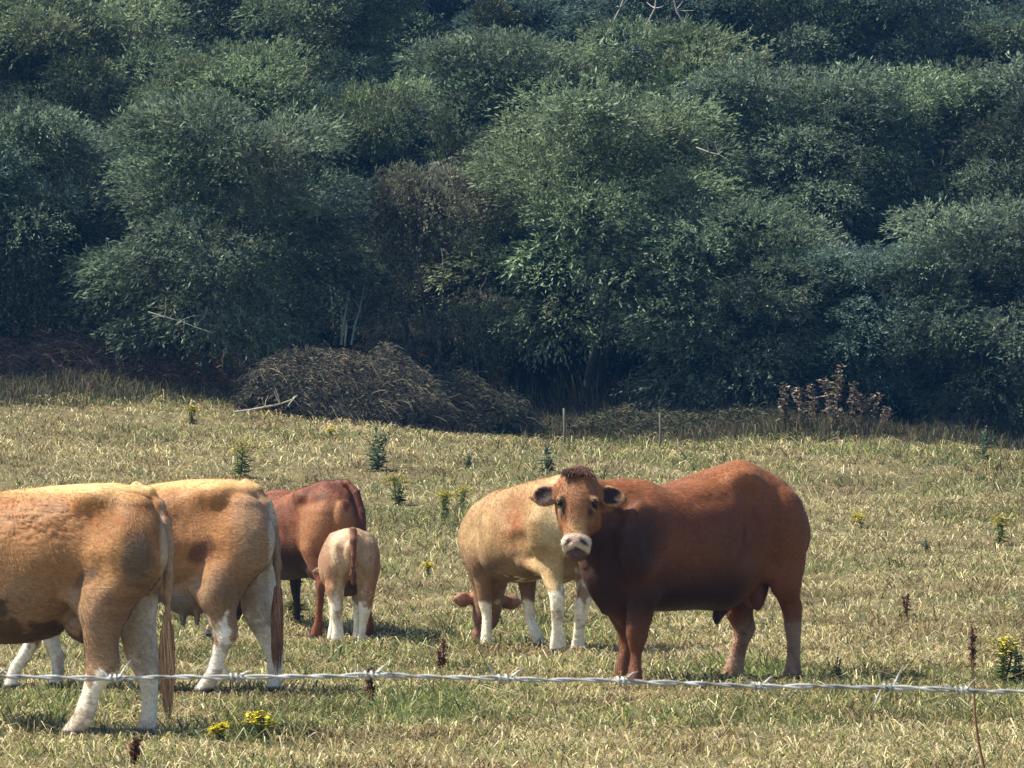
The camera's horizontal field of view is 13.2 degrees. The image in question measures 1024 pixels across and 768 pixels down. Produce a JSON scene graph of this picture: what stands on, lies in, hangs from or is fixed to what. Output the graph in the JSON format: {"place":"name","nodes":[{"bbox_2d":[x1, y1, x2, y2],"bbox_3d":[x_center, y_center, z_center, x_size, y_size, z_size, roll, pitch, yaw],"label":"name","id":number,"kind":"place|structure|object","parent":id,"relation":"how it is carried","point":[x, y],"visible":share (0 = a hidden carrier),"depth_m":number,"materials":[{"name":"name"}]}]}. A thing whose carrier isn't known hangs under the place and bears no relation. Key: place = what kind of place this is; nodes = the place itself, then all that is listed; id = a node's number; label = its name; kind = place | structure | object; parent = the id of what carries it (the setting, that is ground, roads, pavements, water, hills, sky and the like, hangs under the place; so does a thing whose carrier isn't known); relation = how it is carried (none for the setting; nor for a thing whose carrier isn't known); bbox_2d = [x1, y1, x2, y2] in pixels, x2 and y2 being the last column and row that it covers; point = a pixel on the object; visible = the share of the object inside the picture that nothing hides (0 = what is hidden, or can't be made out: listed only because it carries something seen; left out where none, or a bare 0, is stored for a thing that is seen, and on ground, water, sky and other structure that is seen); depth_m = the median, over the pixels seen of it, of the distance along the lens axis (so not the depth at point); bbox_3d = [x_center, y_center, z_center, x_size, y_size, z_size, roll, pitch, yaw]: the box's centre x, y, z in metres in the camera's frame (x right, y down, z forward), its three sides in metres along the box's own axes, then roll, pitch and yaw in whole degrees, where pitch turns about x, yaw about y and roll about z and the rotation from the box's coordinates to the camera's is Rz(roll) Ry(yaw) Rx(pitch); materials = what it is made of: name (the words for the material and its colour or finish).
{"place":"outdoors","nodes":[
{"label":"outdoors","id":0,"kind":"place"},
{"bbox_2d":[0,0,1023,767],"bbox_3d":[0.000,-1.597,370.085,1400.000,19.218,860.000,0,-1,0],"label":"ground","id":1,"kind":"structure","parent":0,"point":[570,374],"depth_m":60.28,"materials":[{"name":"plant"}]},
{"bbox_2d":[0,132,76,344],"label":"hawthorn tree","id":2,"kind":"object","parent":1,"relation":"on","point":[7,192],"visible":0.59,"depth_m":77.01,"materials":[{"name":"green plant"}]},
{"bbox_2d":[0,0,80,229],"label":"hawthorn tree","id":3,"kind":"object","parent":1,"relation":"on","point":[6,82],"visible":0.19,"depth_m":84.91,"materials":[{"name":"green plant"}]},
{"bbox_2d":[2,0,130,126],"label":"hawthorn tree","id":4,"kind":"object","parent":1,"relation":"on","point":[98,1],"visible":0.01,"depth_m":94.49,"materials":[{"name":"green plant"}]},
{"bbox_2d":[0,87,156,346],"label":"hawthorn tree","id":5,"kind":"object","parent":1,"relation":"on","point":[51,143],"visible":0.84,"depth_m":76.89,"materials":[{"name":"green plant"}]},
{"bbox_2d":[0,480,175,737],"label":"cow","id":6,"kind":"object","parent":1,"relation":"on","point":[88,565],"visible":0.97,"depth_m":24.20},
{"bbox_2d":[0,330,187,388],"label":"dry undergrowth","id":7,"kind":"object","parent":1,"relation":"on","point":[20,356],"visible":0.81,"depth_m":75.84,"materials":[{"name":"brown plant"}]},
{"bbox_2d":[0,0,242,245],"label":"hawthorn tree","id":8,"kind":"object","parent":1,"relation":"on","point":[67,26],"visible":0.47,"depth_m":84.53,"materials":[{"name":"green plant"}]},
{"bbox_2d":[37,196,221,332],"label":"hawthorn tree","id":9,"kind":"object","parent":1,"relation":"on","point":[149,240],"visible":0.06,"depth_m":78.89,"materials":[{"name":"green plant"}]},
{"bbox_2d":[128,737,142,765],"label":"dock plant","id":10,"kind":"object","parent":1,"relation":"on","point":[134,751],"visible":1,"depth_m":21.79,"materials":[{"name":"brown plant"}]},
{"bbox_2d":[3,478,283,695],"bbox_3d":[-2.647,1.338,28.998,2.549,1.472,0.758,0,-1,20],"label":"cow","id":11,"kind":"object","parent":1,"relation":"on","point":[226,542],"visible":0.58,"depth_m":28.51},
{"bbox_2d":[25,0,285,152],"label":"hawthorn tree","id":12,"kind":"object","parent":1,"relation":"on","point":[209,30],"visible":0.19,"depth_m":93.64,"materials":[{"name":"green plant"}]},
{"bbox_2d":[118,344,261,393],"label":"dry undergrowth","id":13,"kind":"object","parent":1,"relation":"on","point":[189,368],"visible":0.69,"depth_m":75.56,"materials":[{"name":"brown plant"}]},
{"bbox_2d":[184,404,201,423],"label":"ragwort","id":14,"kind":"object","parent":1,"relation":"on","point":[191,409],"visible":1,"depth_m":70.99,"materials":[{"name":"green plant"}]},
{"bbox_2d":[201,629,211,638],"bbox_3d":[-2.537,2.105,37.281,0.121,0.092,0.209,0,-1,10],"label":"stone","id":15,"kind":"object","parent":1,"relation":"on","point":[207,633],"visible":0.52,"depth_m":37.21,"materials":[{"name":"grey stone"}]},
{"bbox_2d":[205,721,229,745],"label":"ragwort","id":16,"kind":"object","parent":1,"relation":"on","point":[219,728],"visible":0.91,"depth_m":23.44,"materials":[{"name":"yellow plant"}]},
{"bbox_2d":[41,82,400,382],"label":"hawthorn tree","id":17,"kind":"object","parent":1,"relation":"on","point":[174,147],"visible":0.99,"depth_m":75.19,"materials":[{"name":"green plant"}]},
{"bbox_2d":[148,299,212,332],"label":"bare branch","id":18,"kind":"object","parent":17,"relation":"attached to","point":[158,315],"visible":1,"depth_m":73.60,"materials":[{"name":"grey plant"}]},
{"bbox_2d":[98,27,370,285],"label":"hawthorn tree","id":19,"kind":"object","parent":1,"relation":"on","point":[226,62],"visible":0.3,"depth_m":83.57,"materials":[{"name":"green plant"}]},
{"bbox_2d":[225,436,265,477],"bbox_3d":[-3.641,0.990,60.251,0.487,0.607,0.548,4,1,37],"label":"ragwort","id":20,"kind":"object","parent":1,"relation":"on","point":[241,471],"visible":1,"depth_m":60.22,"materials":[{"name":"green plant"}]},
{"bbox_2d":[140,0,366,57],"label":"hawthorn tree","id":21,"kind":"object","parent":1,"relation":"on","point":[318,43],"visible":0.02,"depth_m":106.77,"materials":[{"name":"green plant"}]},
{"bbox_2d":[240,710,280,743],"bbox_3d":[-1.367,1.840,23.740,0.228,0.193,0.203,-5,4,-23],"label":"ragwort","id":22,"kind":"object","parent":1,"relation":"on","point":[254,717],"visible":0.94,"depth_m":23.72,"materials":[{"name":"yellow plant"}]},
{"bbox_2d":[235,388,297,415],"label":"dead branch","id":23,"kind":"object","parent":1,"relation":"on","point":[264,406],"visible":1,"depth_m":71.99,"materials":[{"name":"grey wood"}]},
{"bbox_2d":[143,0,434,175],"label":"hawthorn tree","id":24,"kind":"object","parent":1,"relation":"on","point":[358,68],"visible":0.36,"depth_m":92.93,"materials":[{"name":"green plant"}]},
{"bbox_2d":[283,598,313,620],"bbox_3d":[-1.877,1.995,38.571,0.270,0.271,0.212,1,-1,-37],"label":"ragwort","id":25,"kind":"object","parent":1,"relation":"on","point":[290,607],"visible":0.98,"depth_m":38.57,"materials":[{"name":"green plant"}]},
{"bbox_2d":[236,479,374,638],"bbox_3d":[-1.884,1.522,38.136,0.817,1.443,2.442,0,-1,-26],"label":"cow","id":26,"kind":"object","parent":1,"relation":"on","point":[311,518],"visible":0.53,"depth_m":37.27},
{"bbox_2d":[324,427,336,437],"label":"ragwort","id":27,"kind":"object","parent":1,"relation":"on","point":[329,430],"visible":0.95,"depth_m":66.78,"materials":[{"name":"yellow plant"}]},
{"bbox_2d":[312,527,380,644],"bbox_3d":[-1.358,1.669,36.259,0.501,1.043,1.631,0,-1,-6],"label":"calf","id":28,"kind":"object","parent":1,"relation":"on","point":[349,562],"visible":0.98,"depth_m":35.68},
{"bbox_2d":[245,71,447,257],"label":"hawthorn tree","id":29,"kind":"object","parent":1,"relation":"on","point":[328,88],"visible":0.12,"depth_m":85.16,"materials":[{"name":"green plant"}]},
{"bbox_2d":[340,290,354,344],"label":"thin trunk","id":30,"kind":"object","parent":1,"relation":"on","point":[342,329],"visible":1,"depth_m":75.23,"materials":[{"name":"grey plant"}]},
{"bbox_2d":[226,337,475,433],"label":"bramble thicket","id":31,"kind":"object","parent":1,"relation":"on","point":[384,385],"visible":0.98,"depth_m":72.73,"materials":[{"name":"brown plant"}]},
{"bbox_2d":[350,285,364,344],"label":"thin trunk","id":32,"kind":"object","parent":1,"relation":"on","point":[353,332],"visible":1,"depth_m":75.24,"materials":[{"name":"grey plant"}]},
{"bbox_2d":[266,186,449,348],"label":"hawthorn tree","id":33,"kind":"object","parent":1,"relation":"on","point":[360,216],"visible":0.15,"depth_m":79.50,"materials":[{"name":"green plant"}]},
{"bbox_2d":[364,667,376,699],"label":"dock plant","id":34,"kind":"object","parent":1,"relation":"on","point":[370,687],"visible":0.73,"depth_m":27.42,"materials":[{"name":"brown plant"}]},
{"bbox_2d":[364,425,390,469],"bbox_3d":[-1.849,0.881,61.005,0.404,0.656,0.486,-2,-8,4],"label":"thistle","id":35,"kind":"object","parent":1,"relation":"on","point":[377,459],"visible":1,"depth_m":60.95,"materials":[{"name":"green plant"}]},
{"bbox_2d":[311,70,475,302],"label":"hawthorn tree","id":36,"kind":"object","parent":1,"relation":"on","point":[372,119],"visible":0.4,"depth_m":83.87,"materials":[{"name":"green plant"}]},
{"bbox_2d":[380,472,411,505],"bbox_3d":[-1.451,1.357,57.213,0.432,0.454,0.427,-7,-7,-16],"label":"ragwort","id":37,"kind":"object","parent":1,"relation":"on","point":[397,498],"visible":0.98,"depth_m":57.16,"materials":[{"name":"green plant"}]},
{"bbox_2d":[302,0,533,153],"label":"hawthorn tree","id":38,"kind":"object","parent":1,"relation":"on","point":[489,8],"visible":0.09,"depth_m":96.41,"materials":[{"name":"green plant"}]},
{"bbox_2d":[421,561,433,576],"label":"ragwort","id":39,"kind":"object","parent":1,"relation":"on","point":[427,565],"visible":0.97,"depth_m":44.89,"materials":[{"name":"yellow plant"}]},
{"bbox_2d":[297,0,569,66],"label":"hawthorn tree","id":40,"kind":"object","parent":1,"relation":"on","point":[449,8],"visible":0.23,"depth_m":107.53,"materials":[{"name":"green plant"}]},
{"bbox_2d":[331,156,537,391],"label":"hawthorn tree","id":41,"kind":"object","parent":1,"relation":"on","point":[416,208],"visible":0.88,"depth_m":76.48,"materials":[{"name":"green plant"}]},
{"bbox_2d":[435,639,447,668],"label":"dock plant","id":42,"kind":"object","parent":1,"relation":"on","point":[439,662],"visible":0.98,"depth_m":31.43,"materials":[{"name":"brown plant"}]},
{"bbox_2d":[435,490,454,516],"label":"ragwort","id":43,"kind":"object","parent":1,"relation":"on","point":[445,497],"visible":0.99,"depth_m":54.65,"materials":[{"name":"green plant"}]},
{"bbox_2d":[448,483,472,511],"bbox_3d":[-0.646,1.444,55.942,0.321,0.397,0.344,0,-1,-11],"label":"ragwort","id":44,"kind":"object","parent":1,"relation":"on","point":[464,490],"visible":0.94,"depth_m":55.89,"materials":[{"name":"green plant"}]},
{"bbox_2d":[464,451,473,467],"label":"thistle","id":45,"kind":"object","parent":1,"relation":"on","point":[469,462],"visible":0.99,"depth_m":61.33,"materials":[{"name":"green plant"}]},
{"bbox_2d":[414,362,554,436],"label":"bramble thicket","id":46,"kind":"object","parent":1,"relation":"on","point":[490,407],"visible":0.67,"depth_m":73.59,"materials":[{"name":"brown plant"}]},
{"bbox_2d":[408,211,589,356],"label":"hawthorn tree","id":47,"kind":"object","parent":1,"relation":"on","point":[507,239],"visible":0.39,"depth_m":78.79,"materials":[{"name":"green plant"}]},
{"bbox_2d":[357,19,652,270],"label":"hawthorn tree","id":48,"kind":"object","parent":1,"relation":"on","point":[481,74],"visible":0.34,"depth_m":85.48,"materials":[{"name":"green plant"}]},
{"bbox_2d":[453,473,591,653],"bbox_3d":[0.129,1.443,35.197,0.763,1.484,2.155,1,-1,-27],"label":"cow","id":49,"kind":"object","parent":1,"relation":"on","point":[513,534],"visible":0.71,"depth_m":34.90},
{"bbox_2d":[414,0,650,143],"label":"hawthorn tree","id":50,"kind":"object","parent":1,"relation":"on","point":[545,9],"visible":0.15,"depth_m":96.66,"materials":[{"name":"green plant"}]},
{"bbox_2d":[536,441,557,474],"bbox_3d":[0.487,1.027,60.855,0.320,0.489,0.316,5,0,11],"label":"thistle","id":51,"kind":"object","parent":1,"relation":"on","point":[548,463],"visible":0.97,"depth_m":60.84,"materials":[{"name":"green plant"}]},
{"bbox_2d":[563,408,565,444],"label":"stake","id":52,"kind":"object","parent":1,"relation":"on","point":[564,427],"visible":0.82,"depth_m":71.98,"materials":[{"name":"grey wood"}]},
{"bbox_2d":[404,66,780,392],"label":"hawthorn tree","id":53,"kind":"object","parent":1,"relation":"on","point":[583,121],"visible":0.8,"depth_m":76.86,"materials":[{"name":"green plant"}]},
{"bbox_2d":[696,143,729,160],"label":"bare branch","id":54,"kind":"object","parent":53,"relation":"attached to","point":[711,152],"visible":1,"depth_m":74.31,"materials":[{"name":"grey plant"}]},
{"bbox_2d":[482,5,795,270],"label":"hawthorn tree","id":55,"kind":"object","parent":1,"relation":"on","point":[688,43],"visible":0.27,"depth_m":85.45,"materials":[{"name":"green plant"}]},
{"bbox_2d":[553,221,753,368],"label":"hawthorn tree","id":56,"kind":"object","parent":1,"relation":"on","point":[604,290],"visible":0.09,"depth_m":78.30,"materials":[{"name":"green plant"}]},
{"bbox_2d":[522,0,788,48],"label":"hawthorn tree","id":57,"kind":"object","parent":1,"relation":"on","point":[563,2],"visible":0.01,"depth_m":107.90,"materials":[{"name":"green plant"}]},
{"bbox_2d":[533,0,784,186],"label":"hawthorn tree","id":58,"kind":"object","parent":1,"relation":"on","point":[608,7],"visible":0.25,"depth_m":93.81,"materials":[{"name":"green plant"}]},
{"bbox_2d":[599,0,626,44],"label":"bare branch","id":59,"kind":"object","parent":58,"relation":"attached to","point":[621,5],"visible":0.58,"depth_m":92.13,"materials":[{"name":"grey plant"}]},
{"bbox_2d":[639,0,663,49],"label":"bare branch","id":60,"kind":"object","parent":58,"relation":"attached to","point":[654,7],"visible":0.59,"depth_m":92.13,"materials":[{"name":"grey plant"}]},
{"bbox_2d":[674,0,693,22],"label":"bare branch","id":61,"kind":"object","parent":58,"relation":"attached to","point":[676,10],"visible":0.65,"depth_m":92.13,"materials":[{"name":"grey plant"}]},
{"bbox_2d":[659,413,661,443],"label":"stake","id":62,"kind":"object","parent":1,"relation":"on","point":[660,429],"visible":0.75,"depth_m":71.98,"materials":[{"name":"grey wood"}]},
{"bbox_2d":[528,460,810,686],"bbox_3d":[1.133,1.301,30.142,2.388,1.584,0.816,1,-1,-36],"label":"bull","id":63,"kind":"object","parent":1,"relation":"on","point":[730,540],"visible":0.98,"depth_m":29.80,"materials":[{"name":"fur"}]},
{"bbox_2d":[552,401,801,439],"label":"dry undergrowth","id":64,"kind":"object","parent":1,"relation":"on","point":[630,415],"visible":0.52,"depth_m":74.23,"materials":[{"name":"brown plant"}]},
{"bbox_2d":[594,190,878,411],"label":"hawthorn tree","id":65,"kind":"object","parent":1,"relation":"on","point":[770,221],"visible":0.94,"depth_m":75.72,"materials":[{"name":"green plant"}]},
{"bbox_2d":[624,0,900,190],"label":"hawthorn tree","id":66,"kind":"object","parent":1,"relation":"on","point":[809,14],"visible":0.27,"depth_m":93.46,"materials":[{"name":"green plant"}]},
{"bbox_2d":[760,617,773,626],"bbox_3d":[2.225,2.084,38.761,0.119,0.093,0.126,0,-1,0],"label":"dung","id":67,"kind":"object","parent":1,"relation":"on","point":[766,620],"visible":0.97,"depth_m":38.73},
{"bbox_2d":[774,381,795,429],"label":"dock plant","id":68,"kind":"object","parent":1,"relation":"on","point":[783,407],"visible":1,"depth_m":72.61,"materials":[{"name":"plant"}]},
{"bbox_2d":[653,51,939,296],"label":"hawthorn tree","id":69,"kind":"object","parent":1,"relation":"on","point":[829,92],"visible":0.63,"depth_m":83.50,"materials":[{"name":"green plant"}]},
{"bbox_2d":[661,0,935,78],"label":"hawthorn tree","id":70,"kind":"object","parent":1,"relation":"on","point":[788,12],"visible":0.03,"depth_m":106.50,"materials":[{"name":"green plant"}]},
{"bbox_2d":[790,383,822,430],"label":"dock plant","id":71,"kind":"object","parent":1,"relation":"on","point":[806,395],"visible":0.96,"depth_m":73.15,"materials":[{"name":"brown plant"}]},
{"bbox_2d":[796,396,817,427],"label":"dock plant","id":72,"kind":"object","parent":1,"relation":"on","point":[812,405],"visible":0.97,"depth_m":72.76,"materials":[{"name":"brown plant"}]},
{"bbox_2d":[701,247,920,386],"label":"hawthorn tree","id":73,"kind":"object","parent":1,"relation":"on","point":[835,296],"visible":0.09,"depth_m":77.76,"materials":[{"name":"green plant"}]},
{"bbox_2d":[816,364,854,434],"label":"dock plant","id":74,"kind":"object","parent":1,"relation":"on","point":[837,387],"visible":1,"depth_m":72.42,"materials":[{"name":"brown plant"}]},
{"bbox_2d":[829,657,842,681],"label":"thistle","id":75,"kind":"object","parent":1,"relation":"on","point":[837,669],"visible":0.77,"depth_m":30.44,"materials":[{"name":"green plant"}]},
{"bbox_2d":[851,512,864,527],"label":"ragwort","id":76,"kind":"object","parent":1,"relation":"on","point":[858,516],"visible":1,"depth_m":50.79,"materials":[{"name":"yellow plant"}]},
{"bbox_2d":[844,381,875,433],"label":"dock plant","id":77,"kind":"object","parent":1,"relation":"on","point":[864,411],"visible":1,"depth_m":72.99,"materials":[{"name":"brown plant"}]},
{"bbox_2d":[855,392,883,427],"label":"dock plant","id":78,"kind":"object","parent":1,"relation":"on","point":[869,412],"visible":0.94,"depth_m":73.10,"materials":[{"name":"brown plant"}]},
{"bbox_2d":[730,228,1019,421],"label":"hawthorn tree","id":79,"kind":"object","parent":1,"relation":"on","point":[763,323],"visible":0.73,"depth_m":75.74,"materials":[{"name":"green plant"}]},
{"bbox_2d":[876,406,892,437],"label":"dock plant","id":80,"kind":"object","parent":1,"relation":"on","point":[884,420],"visible":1,"depth_m":72.65,"materials":[{"name":"brown plant"}]},
{"bbox_2d":[887,669,894,683],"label":"thistle","id":81,"kind":"object","parent":1,"relation":"on","point":[889,675],"visible":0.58,"depth_m":29.94,"materials":[{"name":"green plant"}]},
{"bbox_2d":[772,0,1023,204],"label":"hawthorn tree","id":82,"kind":"object","parent":1,"relation":"on","point":[891,7],"visible":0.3,"depth_m":93.81,"materials":[{"name":"green plant"}]},
{"bbox_2d":[773,53,1023,305],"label":"hawthorn tree","id":83,"kind":"object","parent":1,"relation":"on","point":[940,99],"visible":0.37,"depth_m":84.02,"materials":[{"name":"green plant"}]},
{"bbox_2d":[901,593,911,620],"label":"dock plant","id":84,"kind":"object","parent":1,"relation":"on","point":[906,605],"visible":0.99,"depth_m":39.33,"materials":[{"name":"brown plant"}]},
{"bbox_2d":[920,537,930,551],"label":"thistle","id":85,"kind":"object","parent":1,"relation":"on","point":[926,545],"visible":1,"depth_m":48.00,"materials":[{"name":"green plant"}]},
{"bbox_2d":[832,187,1023,437],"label":"hawthorn tree","id":86,"kind":"object","parent":1,"relation":"on","point":[997,232],"visible":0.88,"depth_m":75.81,"materials":[{"name":"green plant"}]},
{"bbox_2d":[845,253,1023,403],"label":"hawthorn tree","id":87,"kind":"object","parent":1,"relation":"on","point":[978,278],"visible":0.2,"depth_m":78.19,"materials":[{"name":"green plant"}]},
{"bbox_2d":[882,0,1023,78],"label":"hawthorn tree","id":88,"kind":"object","parent":1,"relation":"on","point":[992,3],"visible":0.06,"depth_m":105.87,"materials":[{"name":"green plant"}]},
{"bbox_2d":[886,0,1023,199],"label":"hawthorn tree","id":89,"kind":"object","parent":1,"relation":"on","point":[986,31],"visible":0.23,"depth_m":94.05,"materials":[{"name":"green plant"}]},
{"bbox_2d":[907,50,1023,307],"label":"hawthorn tree","id":90,"kind":"object","parent":1,"relation":"on","point":[996,121],"visible":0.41,"depth_m":83.15,"materials":[{"name":"green plant"}]},
{"bbox_2d":[963,625,977,680],"bbox_3d":[3.099,1.822,29.933,0.121,0.414,0.122,0,-1,11],"label":"dock plant","id":91,"kind":"object","parent":1,"relation":"on","point":[972,645],"visible":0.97,"depth_m":29.91,"materials":[{"name":"brown plant"}]},
{"bbox_2d":[972,660,984,767],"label":"dry stalk","id":92,"kind":"object","parent":1,"relation":"on","point":[977,738],"visible":0.88,"depth_m":20.17,"materials":[{"name":"brown plant"}]},
{"bbox_2d":[974,426,996,460],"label":"thistle","id":93,"kind":"object","parent":1,"relation":"on","point":[983,439],"visible":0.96,"depth_m":67.69,"materials":[{"name":"green plant"}]},
{"bbox_2d":[983,630,1023,685],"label":"ragwort","id":94,"kind":"object","parent":1,"relation":"on","point":[1004,651],"visible":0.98,"depth_m":29.70,"materials":[{"name":"green plant"}]},
{"bbox_2d":[992,513,1014,543],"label":"ragwort","id":95,"kind":"object","parent":1,"relation":"on","point":[1001,524],"visible":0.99,"depth_m":49.27,"materials":[{"name":"green plant"}]},
{"bbox_2d":[1005,253,1023,345],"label":"hawthorn tree","id":96,"kind":"object","parent":1,"relation":"on","point":[1017,312],"visible":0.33,"depth_m":77.48,"materials":[{"name":"green plant"}]},
{"bbox_2d":[1009,642,1023,683],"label":"thistle","id":97,"kind":"object","parent":1,"relation":"on","point":[1019,667],"visible":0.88,"depth_m":29.68,"materials":[{"name":"green plant"}]},
{"bbox_2d":[0,660,1023,708],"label":"barbed wire","id":98,"kind":"object","parent":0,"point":[623,680],"visible":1,"depth_m":3.40,"materials":[{"name":"silver metal"}]},
{"bbox_2d":[0,321,1023,451],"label":"rough grass","id":99,"kind":"structure","parent":0,"point":[12,391],"depth_m":74.04,"materials":[{"name":"beige plant"}]}
]}

